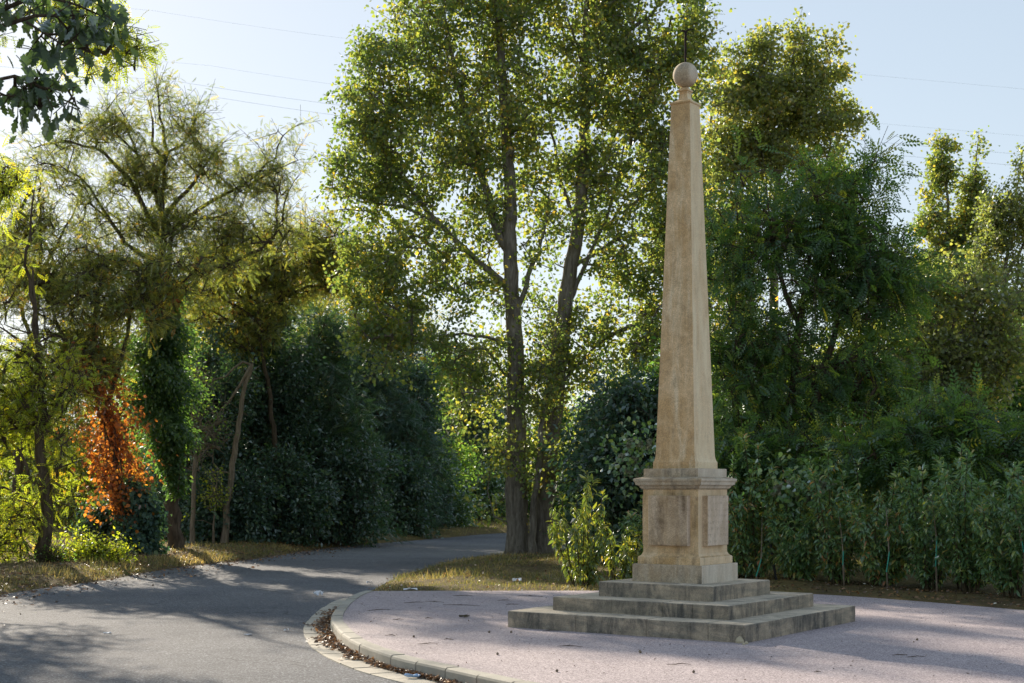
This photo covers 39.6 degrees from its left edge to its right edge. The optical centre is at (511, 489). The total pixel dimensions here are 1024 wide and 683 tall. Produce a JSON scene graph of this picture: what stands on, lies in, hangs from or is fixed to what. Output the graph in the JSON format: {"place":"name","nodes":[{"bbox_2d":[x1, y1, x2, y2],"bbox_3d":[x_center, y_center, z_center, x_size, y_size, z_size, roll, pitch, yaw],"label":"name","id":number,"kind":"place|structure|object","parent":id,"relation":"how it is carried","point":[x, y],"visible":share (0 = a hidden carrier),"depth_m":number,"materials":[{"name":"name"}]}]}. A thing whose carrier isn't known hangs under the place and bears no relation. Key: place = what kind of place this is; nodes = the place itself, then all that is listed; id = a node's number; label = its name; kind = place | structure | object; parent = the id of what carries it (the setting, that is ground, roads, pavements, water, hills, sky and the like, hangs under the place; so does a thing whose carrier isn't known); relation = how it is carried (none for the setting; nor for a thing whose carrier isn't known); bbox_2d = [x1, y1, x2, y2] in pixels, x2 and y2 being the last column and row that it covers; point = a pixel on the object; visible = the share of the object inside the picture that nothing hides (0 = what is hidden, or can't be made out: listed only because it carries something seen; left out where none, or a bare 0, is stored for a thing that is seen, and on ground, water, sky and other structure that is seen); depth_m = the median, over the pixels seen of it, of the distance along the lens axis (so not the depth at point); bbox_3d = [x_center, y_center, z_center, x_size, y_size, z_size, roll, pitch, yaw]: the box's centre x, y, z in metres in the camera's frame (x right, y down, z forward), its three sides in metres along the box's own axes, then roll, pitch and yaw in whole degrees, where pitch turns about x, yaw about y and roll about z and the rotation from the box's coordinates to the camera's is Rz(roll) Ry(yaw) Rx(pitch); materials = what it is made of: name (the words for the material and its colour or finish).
{"place":"outdoors","nodes":[
{"label":"outdoors","id":0,"kind":"place"},
{"bbox_2d":[0,533,573,682],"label":"road","id":1,"kind":"structure","parent":0,"point":[182,627],"depth_m":18.97,"materials":[{"name":"grey asphalt"}]},
{"bbox_2d":[303,606,465,682],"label":"gutter leaves","id":2,"kind":"object","parent":1,"relation":"on","point":[333,642],"visible":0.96,"depth_m":15.16,"materials":[{"name":"brown plant"}]},
{"bbox_2d":[0,492,1023,609],"bbox_3d":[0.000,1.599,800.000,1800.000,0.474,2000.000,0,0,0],"label":"ground","id":3,"kind":"structure","parent":0,"point":[910,583],"depth_m":25.78,"materials":[{"name":"brown plant"}]},
{"bbox_2d":[0,344,94,526],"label":"bushy tree","id":4,"kind":"object","parent":3,"relation":"on","point":[6,476],"visible":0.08,"depth_m":55.57,"materials":[{"name":"green plant"}]},
{"bbox_2d":[0,153,95,539],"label":"robinia tree","id":5,"kind":"object","parent":3,"relation":"on","point":[51,222],"visible":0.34,"depth_m":37.89,"materials":[{"name":"green plant"}]},
{"bbox_2d":[17,531,84,563],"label":"roadside shrub","id":6,"kind":"object","parent":3,"relation":"on","point":[54,554],"visible":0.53,"depth_m":29.27,"materials":[{"name":"green plant"}]},
{"bbox_2d":[0,162,117,562],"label":"robinia tree","id":7,"kind":"object","parent":3,"relation":"on","point":[13,402],"visible":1,"depth_m":29.52,"materials":[{"name":"green plant"}]},
{"bbox_2d":[0,0,138,143],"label":"oak tree","id":8,"kind":"object","parent":3,"relation":"on","point":[42,89],"visible":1,"depth_m":9.60,"materials":[{"name":"green plant"}]},
{"bbox_2d":[0,0,168,235],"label":"robinia tree","id":9,"kind":"object","parent":3,"relation":"on","point":[7,189],"visible":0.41,"depth_m":20.99,"materials":[{"name":"green plant"}]},
{"bbox_2d":[7,281,163,529],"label":"bushy tree","id":10,"kind":"object","parent":3,"relation":"on","point":[64,520],"visible":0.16,"depth_m":53.63,"materials":[{"name":"green plant"}]},
{"bbox_2d":[65,486,129,546],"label":"round bush","id":11,"kind":"object","parent":3,"relation":"on","point":[104,527],"visible":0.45,"depth_m":34.17,"materials":[{"name":"green plant"}]},
{"bbox_2d":[51,519,146,564],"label":"roadside shrub","id":12,"kind":"object","parent":3,"relation":"on","point":[89,549],"visible":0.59,"depth_m":30.41,"materials":[{"name":"green plant"}]},
{"bbox_2d":[0,523,201,561],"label":"lawn grass","id":13,"kind":"structure","parent":3,"relation":"on","point":[70,538],"depth_m":41.17,"materials":[{"name":"green plant"}]},
{"bbox_2d":[0,223,224,552],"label":"robinia tree","id":14,"kind":"object","parent":3,"relation":"on","point":[137,295],"visible":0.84,"depth_m":33.25,"materials":[{"name":"green plant"}]},
{"bbox_2d":[50,336,177,539],"bbox_3d":[-9.373,-1.208,33.245,2.714,4.779,2.805,0,0,-38],"label":"orange creeper","id":15,"kind":"object","parent":14,"relation":"attached to","point":[100,470],"visible":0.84,"depth_m":33.01,"materials":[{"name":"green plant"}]},
{"bbox_2d":[107,474,171,555],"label":"bush","id":16,"kind":"object","parent":14,"relation":"attached to","point":[149,530],"visible":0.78,"depth_m":33.02,"materials":[{"name":"green plant"}]},
{"bbox_2d":[0,51,328,548],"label":"robinia tree","id":17,"kind":"object","parent":3,"relation":"on","point":[144,178],"visible":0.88,"depth_m":35.82,"materials":[{"name":"green plant"}]},
{"bbox_2d":[111,272,213,501],"bbox_3d":[-8.801,-2.684,35.595,2.800,6.006,2.867,0,0,0],"label":"ivy","id":18,"kind":"object","parent":17,"relation":"attached to","point":[161,378],"visible":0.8,"depth_m":35.26,"materials":[{"name":"green plant"}]},
{"bbox_2d":[143,268,184,334],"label":"ivy","id":19,"kind":"object","parent":17,"relation":"attached to","point":[177,300],"visible":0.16,"depth_m":35.13,"materials":[{"name":"green plant"}]},
{"bbox_2d":[123,248,251,511],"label":"bushy tree","id":20,"kind":"object","parent":3,"relation":"on","point":[148,483],"visible":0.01,"depth_m":52.78,"materials":[{"name":"green plant"}]},
{"bbox_2d":[0,539,379,614],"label":"verge leaves","id":21,"kind":"object","parent":3,"relation":"on","point":[138,565],"visible":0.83,"depth_m":30.47,"materials":[{"name":"brown plant"}]},
{"bbox_2d":[149,349,238,543],"bbox_3d":[-8.715,-1.124,39.135,2.051,5.856,2.047,0,0,-44],"label":"slender tree","id":22,"kind":"object","parent":3,"relation":"on","point":[194,468],"visible":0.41,"depth_m":39.14,"materials":[{"name":"green plant"}]},
{"bbox_2d":[129,313,277,539],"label":"evergreen tree","id":23,"kind":"object","parent":3,"relation":"on","point":[232,384],"visible":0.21,"depth_m":41.23,"materials":[{"name":"green plant"}]},
{"bbox_2d":[181,464,235,542],"bbox_3d":[-8.331,0.529,39.401,1.537,2.555,0.998,0,0,7],"label":"slender tree","id":24,"kind":"object","parent":3,"relation":"on","point":[214,493],"visible":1,"depth_m":39.26,"materials":[{"name":"green plant"}]},
{"bbox_2d":[183,356,259,542],"bbox_3d":[-8.144,-0.926,39.480,2.306,5.468,1.514,0,0,0],"label":"dead trunk","id":25,"kind":"object","parent":3,"relation":"on","point":[234,454],"visible":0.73,"depth_m":39.55,"materials":[{"name":"brown wood"}]},
{"bbox_2d":[162,440,293,543],"bbox_3d":[-8.031,0.484,40.331,3.670,3.769,3.061,0,0,0],"label":"verge shrub","id":26,"kind":"object","parent":3,"relation":"on","point":[248,510],"visible":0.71,"depth_m":39.93,"materials":[{"name":"green plant"}]},
{"bbox_2d":[192,237,324,454],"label":"bushy tree","id":27,"kind":"object","parent":3,"relation":"on","point":[279,331],"visible":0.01,"depth_m":54.89,"materials":[{"name":"green plant"}]},
{"bbox_2d":[182,279,340,538],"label":"evergreen tree","id":28,"kind":"object","parent":3,"relation":"on","point":[287,376],"visible":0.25,"depth_m":43.10,"materials":[{"name":"green plant"}]},
{"bbox_2d":[172,197,369,460],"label":"robinia tree","id":29,"kind":"object","parent":3,"relation":"on","point":[277,282],"visible":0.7,"depth_m":41.92,"materials":[{"name":"green plant"}]},
{"bbox_2d":[235,436,345,547],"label":"verge shrub","id":30,"kind":"object","parent":3,"relation":"on","point":[306,498],"visible":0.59,"depth_m":41.22,"materials":[{"name":"green plant"}]},
{"bbox_2d":[284,217,358,407],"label":"bushy tree","id":31,"kind":"object","parent":3,"relation":"on","point":[334,305],"visible":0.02,"depth_m":56.95,"materials":[{"name":"green plant"}]},
{"bbox_2d":[243,282,413,545],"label":"evergreen tree","id":32,"kind":"object","parent":3,"relation":"on","point":[333,416],"visible":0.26,"depth_m":44.66,"materials":[{"name":"green plant"}]},
{"bbox_2d":[315,649,342,654],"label":"channel block","id":33,"kind":"structure","parent":3,"relation":"on","point":[325,651],"depth_m":15.11,"materials":[{"name":"concrete"}]},
{"bbox_2d":[336,628,354,641],"bbox_3d":[-1.893,1.746,16.105,0.164,0.308,0.538,0,0,-12],"label":"kerb stone","id":34,"kind":"object","parent":3,"relation":"on","point":[340,632],"visible":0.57,"depth_m":16.09,"materials":[{"name":"concrete"}]},
{"bbox_2d":[330,658,363,663],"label":"channel block","id":35,"kind":"structure","parent":3,"relation":"on","point":[343,660],"depth_m":14.30,"materials":[{"name":"concrete"}]},
{"bbox_2d":[294,426,405,546],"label":"verge shrub","id":36,"kind":"object","parent":3,"relation":"on","point":[353,473],"visible":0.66,"depth_m":43.23,"materials":[{"name":"green plant"}]},
{"bbox_2d":[341,633,361,646],"bbox_3d":[-1.761,1.746,15.564,0.166,0.307,0.538,0,0,-15],"label":"kerb stone","id":37,"kind":"object","parent":3,"relation":"on","point":[345,637],"visible":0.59,"depth_m":15.55,"materials":[{"name":"concrete"}]},
{"bbox_2d":[293,244,424,385],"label":"evergreen tree","id":38,"kind":"object","parent":3,"relation":"on","point":[361,292],"visible":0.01,"depth_m":61.78,"materials":[{"name":"green plant"}]},
{"bbox_2d":[341,662,376,668],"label":"channel block","id":39,"kind":"structure","parent":3,"relation":"on","point":[352,665],"depth_m":13.90,"materials":[{"name":"concrete"}]},
{"bbox_2d":[348,638,370,653],"bbox_3d":[-1.607,1.749,15.030,0.164,0.302,0.538,0,0,-18],"label":"kerb stone","id":40,"kind":"object","parent":3,"relation":"on","point":[354,644],"visible":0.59,"depth_m":14.99,"materials":[{"name":"concrete"}]},
{"bbox_2d":[360,643,383,657],"bbox_3d":[-1.419,1.748,14.505,0.165,0.304,0.538,0,0,-20],"label":"kerb stone","id":41,"kind":"object","parent":3,"relation":"on","point":[366,650],"visible":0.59,"depth_m":14.49,"materials":[{"name":"concrete"}]},
{"bbox_2d":[354,667,393,674],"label":"channel block","id":42,"kind":"structure","parent":3,"relation":"on","point":[373,670],"depth_m":13.53,"materials":[{"name":"concrete"}]},
{"bbox_2d":[373,648,404,664],"bbox_3d":[-1.218,1.745,13.986,0.167,0.310,0.539,0,0,-23],"label":"kerb stone","id":43,"kind":"object","parent":3,"relation":"on","point":[384,655],"visible":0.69,"depth_m":13.94,"materials":[{"name":"concrete"}]},
{"bbox_2d":[371,672,411,679],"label":"channel block","id":44,"kind":"structure","parent":3,"relation":"on","point":[393,675],"depth_m":13.18,"materials":[{"name":"concrete"}]},
{"bbox_2d":[318,309,466,532],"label":"evergreen tree","id":45,"kind":"object","parent":3,"relation":"on","point":[394,429],"visible":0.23,"depth_m":52.65,"materials":[{"name":"green plant"}]},
{"bbox_2d":[351,432,454,538],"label":"verge shrub","id":46,"kind":"object","parent":3,"relation":"on","point":[403,491],"visible":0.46,"depth_m":49.59,"materials":[{"name":"green plant"}]},
{"bbox_2d":[342,291,476,527],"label":"evergreen tree","id":47,"kind":"object","parent":3,"relation":"on","point":[424,378],"visible":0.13,"depth_m":56.74,"materials":[{"name":"green plant"}]},
{"bbox_2d":[391,655,428,670],"bbox_3d":[-0.976,1.748,13.489,0.168,0.304,0.539,0,0,-29],"label":"kerb stone","id":48,"kind":"object","parent":3,"relation":"on","point":[404,661],"visible":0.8,"depth_m":13.45,"materials":[{"name":"concrete"}]},
{"bbox_2d":[391,677,439,682],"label":"channel block","id":49,"kind":"structure","parent":3,"relation":"on","point":[413,680],"depth_m":12.82,"materials":[{"name":"concrete"}]},
{"bbox_2d":[380,340,493,519],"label":"evergreen tree","id":50,"kind":"object","parent":3,"relation":"on","point":[468,452],"visible":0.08,"depth_m":59.81,"materials":[{"name":"green plant"}]},
{"bbox_2d":[416,660,458,678],"bbox_3d":[-0.689,1.747,13.013,0.163,0.306,0.538,0,0,-32],"label":"kerb stone","id":51,"kind":"object","parent":3,"relation":"on","point":[435,668],"visible":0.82,"depth_m":12.97,"materials":[{"name":"concrete"}]},
{"bbox_2d":[298,0,590,554],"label":"poplar tree","id":52,"kind":"object","parent":3,"relation":"on","point":[470,151],"visible":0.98,"depth_m":35.65,"materials":[{"name":"green plant"}]},
{"bbox_2d":[423,447,490,526],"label":"verge shrub","id":53,"kind":"object","parent":3,"relation":"on","point":[465,520],"visible":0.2,"depth_m":57.58,"materials":[{"name":"green plant"}]},
{"bbox_2d":[410,296,505,453],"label":"evergreen tree","id":54,"kind":"object","parent":3,"relation":"on","point":[437,321],"visible":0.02,"depth_m":73.81,"materials":[{"name":"green plant"}]},
{"bbox_2d":[445,667,489,682],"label":"kerb stone","id":55,"kind":"object","parent":3,"relation":"on","point":[462,675],"visible":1,"depth_m":12.50,"materials":[{"name":"concrete"}]},
{"bbox_2d":[420,348,529,519],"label":"evergreen tree","id":56,"kind":"object","parent":3,"relation":"on","point":[480,434],"visible":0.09,"depth_m":67.55,"materials":[{"name":"green plant"}]},
{"bbox_2d":[450,453,530,520],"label":"verge shrub","id":57,"kind":"object","parent":3,"relation":"on","point":[496,484],"visible":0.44,"depth_m":65.64,"materials":[{"name":"green plant"}]},
{"bbox_2d":[477,674,525,682],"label":"kerb stone","id":58,"kind":"object","parent":3,"relation":"on","point":[488,678],"visible":1,"depth_m":12.06,"materials":[{"name":"concrete"}]},
{"bbox_2d":[449,372,559,517],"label":"evergreen tree","id":59,"kind":"object","parent":3,"relation":"on","point":[504,409],"visible":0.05,"depth_m":73.66,"materials":[{"name":"green plant"}]},
{"bbox_2d":[502,394,581,520],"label":"evergreen tree","id":60,"kind":"object","parent":3,"relation":"on","point":[557,507],"visible":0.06,"depth_m":67.53,"materials":[{"name":"green plant"}]},
{"bbox_2d":[510,304,588,553],"bbox_3d":[0.785,-1.425,35.785,1.904,6.513,1.962,0,0,-33],"label":"poplar sapling","id":61,"kind":"object","parent":3,"relation":"on","point":[549,374],"visible":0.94,"depth_m":35.57,"materials":[{"name":"green plant"}]},
{"bbox_2d":[546,469,615,586],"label":"laurel bush","id":62,"kind":"object","parent":3,"relation":"on","point":[584,558],"visible":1,"depth_m":23.61,"materials":[{"name":"green plant"}]},
{"bbox_2d":[537,351,641,555],"bbox_3d":[2.503,-0.174,32.990,3.843,6.044,3.119,0,0,0],"label":"understory shrub","id":63,"kind":"object","parent":3,"relation":"on","point":[564,487],"visible":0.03,"depth_m":32.82,"materials":[{"name":"green plant"}]},
{"bbox_2d":[555,371,647,520],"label":"evergreen tree","id":64,"kind":"object","parent":3,"relation":"on","point":[565,447],"depth_m":63.68,"materials":[{"name":"green plant"}]},
{"bbox_2d":[368,552,856,590],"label":"island leaves","id":65,"kind":"object","parent":3,"relation":"on","point":[499,570],"visible":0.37,"depth_m":26.70,"materials":[{"name":"brown plant"}]},
{"bbox_2d":[372,547,861,590],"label":"verge grass","id":66,"kind":"structure","parent":3,"relation":"on","point":[503,561],"depth_m":26.48,"materials":[{"name":"plant"}]},
{"bbox_2d":[599,511,642,579],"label":"laurel bush","id":67,"kind":"object","parent":3,"relation":"on","point":[625,562],"visible":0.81,"depth_m":23.91,"materials":[{"name":"green plant"}]},
{"bbox_2d":[506,0,748,553],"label":"poplar tree","id":68,"kind":"object","parent":3,"relation":"on","point":[586,162],"visible":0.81,"depth_m":36.07,"materials":[{"name":"green plant"}]},
{"bbox_2d":[616,499,642,557],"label":"laurel shrub","id":69,"kind":"object","parent":3,"relation":"on","point":[628,520],"visible":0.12,"depth_m":25.89,"materials":[{"name":"green plant"}]},
{"bbox_2d":[541,347,724,564],"bbox_3d":[2.671,-0.209,29.984,4.159,5.643,3.062,0,0,0],"label":"understory shrub","id":70,"kind":"object","parent":3,"relation":"on","point":[625,398],"visible":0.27,"depth_m":29.61,"materials":[{"name":"green plant"}]},
{"bbox_2d":[578,397,656,513],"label":"clematis vine","id":71,"kind":"object","parent":70,"relation":"attached to","point":[630,448],"visible":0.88,"depth_m":27.46,"materials":[{"name":"green plant"}]},
{"bbox_2d":[602,317,757,544],"bbox_3d":[3.767,-0.603,30.576,3.989,6.785,3.186,0,0,0],"label":"understory shrub","id":72,"kind":"object","parent":3,"relation":"on","point":[654,362],"depth_m":30.44,"materials":[{"name":"green plant"}]},
{"bbox_2d":[728,460,767,577],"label":"laurel shrub","id":73,"kind":"object","parent":3,"relation":"on","point":[759,532],"visible":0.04,"depth_m":25.91,"materials":[{"name":"green plant"}]},
{"bbox_2d":[725,432,788,578],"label":"laurel shrub","id":74,"kind":"object","parent":3,"relation":"on","point":[745,543],"visible":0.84,"depth_m":24.65,"materials":[{"name":"green plant"}]},
{"bbox_2d":[711,276,837,552],"bbox_3d":[6.262,-1.329,36.010,5.321,8.051,3.555,0,0,0],"label":"bushy tree","id":75,"kind":"object","parent":3,"relation":"on","point":[776,298],"visible":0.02,"depth_m":35.75,"materials":[{"name":"green plant"}]},
{"bbox_2d":[693,5,878,504],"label":"poplar tree","id":76,"kind":"object","parent":3,"relation":"on","point":[767,98],"visible":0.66,"depth_m":45.54,"materials":[{"name":"green plant"}]},
{"bbox_2d":[762,468,824,580],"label":"laurel shrub","id":77,"kind":"object","parent":3,"relation":"on","point":[792,559],"visible":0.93,"depth_m":23.98,"materials":[{"name":"green plant"}]},
{"bbox_2d":[713,408,876,578],"bbox_3d":[4.782,0.162,25.899,4.362,3.286,2.495,0,0,0],"label":"ailanthus tree","id":78,"kind":"object","parent":3,"relation":"on","point":[724,452],"visible":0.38,"depth_m":25.57,"materials":[{"name":"green plant"}]},
{"bbox_2d":[733,447,873,536],"bbox_3d":[5.030,0.095,24.286,2.508,1.635,1.537,0,0,0],"label":"shrub","id":79,"kind":"object","parent":3,"relation":"on","point":[778,487],"visible":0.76,"depth_m":24.23,"materials":[{"name":"green plant"}]},
{"bbox_2d":[772,455,837,579],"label":"laurel shrub","id":80,"kind":"object","parent":3,"relation":"on","point":[786,477],"visible":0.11,"depth_m":24.94,"materials":[{"name":"green plant"}]},
{"bbox_2d":[656,111,974,572],"bbox_3d":[5.701,-2.722,26.966,5.990,9.060,2.940,0,0,0],"label":"ailanthus tree","id":81,"kind":"object","parent":3,"relation":"on","point":[833,235],"visible":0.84,"depth_m":26.68,"materials":[{"name":"green plant"}]},
{"bbox_2d":[786,439,881,585],"bbox_3d":[5.387,0.417,23.625,1.317,2.534,1.199,0,0,41],"label":"laurel shrub","id":82,"kind":"object","parent":3,"relation":"on","point":[835,548],"visible":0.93,"depth_m":23.48,"materials":[{"name":"green plant"}]},
{"bbox_2d":[795,313,921,552],"bbox_3d":[8.740,-1.327,36.885,4.876,7.830,3.632,0,0,0],"label":"bushy tree","id":83,"kind":"object","parent":3,"relation":"on","point":[838,345],"visible":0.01,"depth_m":36.56,"materials":[{"name":"green plant"}]},
{"bbox_2d":[844,478,914,587],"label":"laurel shrub","id":84,"kind":"object","parent":3,"relation":"on","point":[876,567],"visible":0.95,"depth_m":22.77,"materials":[{"name":"green plant"}]},
{"bbox_2d":[752,577,1023,606],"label":"hedge leaves","id":85,"kind":"object","parent":3,"relation":"on","point":[904,587],"visible":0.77,"depth_m":21.95,"materials":[{"name":"brown plant"}]},
{"bbox_2d":[853,467,926,585],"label":"laurel shrub","id":86,"kind":"object","parent":3,"relation":"on","point":[902,573],"visible":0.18,"depth_m":23.86,"materials":[{"name":"green plant"}]},
{"bbox_2d":[808,360,1023,517],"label":"ailanthus tree","id":87,"kind":"object","parent":3,"relation":"on","point":[920,441],"visible":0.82,"depth_m":24.13,"materials":[{"name":"green plant"}]},
{"bbox_2d":[888,454,967,591],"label":"laurel shrub","id":88,"kind":"object","parent":3,"relation":"on","point":[921,560],"visible":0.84,"depth_m":22.28,"materials":[{"name":"green plant"}]},
{"bbox_2d":[866,313,1011,549],"bbox_3d":[10.917,-1.002,37.993,4.804,7.719,3.336,0,0,0],"label":"bushy tree","id":89,"kind":"object","parent":3,"relation":"on","point":[982,420],"visible":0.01,"depth_m":37.60,"materials":[{"name":"green plant"}]},
{"bbox_2d":[863,237,1023,549],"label":"poplar tree","id":90,"kind":"object","parent":3,"relation":"on","point":[989,346],"visible":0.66,"depth_m":35.56,"materials":[{"name":"green plant"}]},
{"bbox_2d":[906,125,1008,325],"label":"poplar tree","id":91,"kind":"object","parent":3,"relation":"on","point":[940,172],"visible":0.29,"depth_m":49.78,"materials":[{"name":"green plant"}]},
{"bbox_2d":[925,456,1001,588],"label":"laurel shrub","id":92,"kind":"object","parent":3,"relation":"on","point":[950,472],"visible":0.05,"depth_m":22.91,"materials":[{"name":"green plant"}]},
{"bbox_2d":[929,438,1006,593],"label":"laurel shrub","id":93,"kind":"object","parent":3,"relation":"on","point":[964,568],"visible":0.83,"depth_m":21.55,"materials":[{"name":"green plant"}]},
{"bbox_2d":[960,142,1023,397],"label":"poplar tree","id":94,"kind":"object","parent":3,"relation":"on","point":[1000,233],"visible":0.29,"depth_m":46.76,"materials":[{"name":"green plant"}]},
{"bbox_2d":[968,459,1023,597],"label":"laurel shrub","id":95,"kind":"object","parent":3,"relation":"on","point":[1009,572],"visible":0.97,"depth_m":20.83,"materials":[{"name":"green plant"}]},
{"bbox_2d":[971,310,1023,537],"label":"bushy tree","id":96,"kind":"object","parent":3,"relation":"on","point":[1016,406],"visible":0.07,"depth_m":39.47,"materials":[{"name":"green plant"}]},
{"bbox_2d":[1002,494,1023,565],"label":"laurel shrub","id":97,"kind":"object","parent":3,"relation":"on","point":[1021,499],"visible":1,"depth_m":20.46,"materials":[{"name":"green plant"}]},
{"bbox_2d":[0,0,1023,487],"label":"sky","id":98,"kind":"structure","parent":0,"point":[980,43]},
{"bbox_2d":[343,591,1023,682],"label":"plaza paving","id":99,"kind":"structure","parent":0,"point":[883,632],"depth_m":14.56,"materials":[{"name":"grey concrete"}]},
{"bbox_2d":[508,28,854,642],"bbox_3d":[2.069,-1.929,16.978,3.044,7.159,3.044,0,0,35],"label":"obelisk monument","id":100,"kind":"object","parent":99,"relation":"on","point":[684,582],"visible":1,"depth_m":16.71,"materials":[{"name":"stone"}]},
{"bbox_2d":[356,590,1023,682],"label":"leaf crumbs","id":101,"kind":"object","parent":99,"relation":"on","point":[669,644],"visible":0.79,"depth_m":14.76,"materials":[{"name":"brown plant"}]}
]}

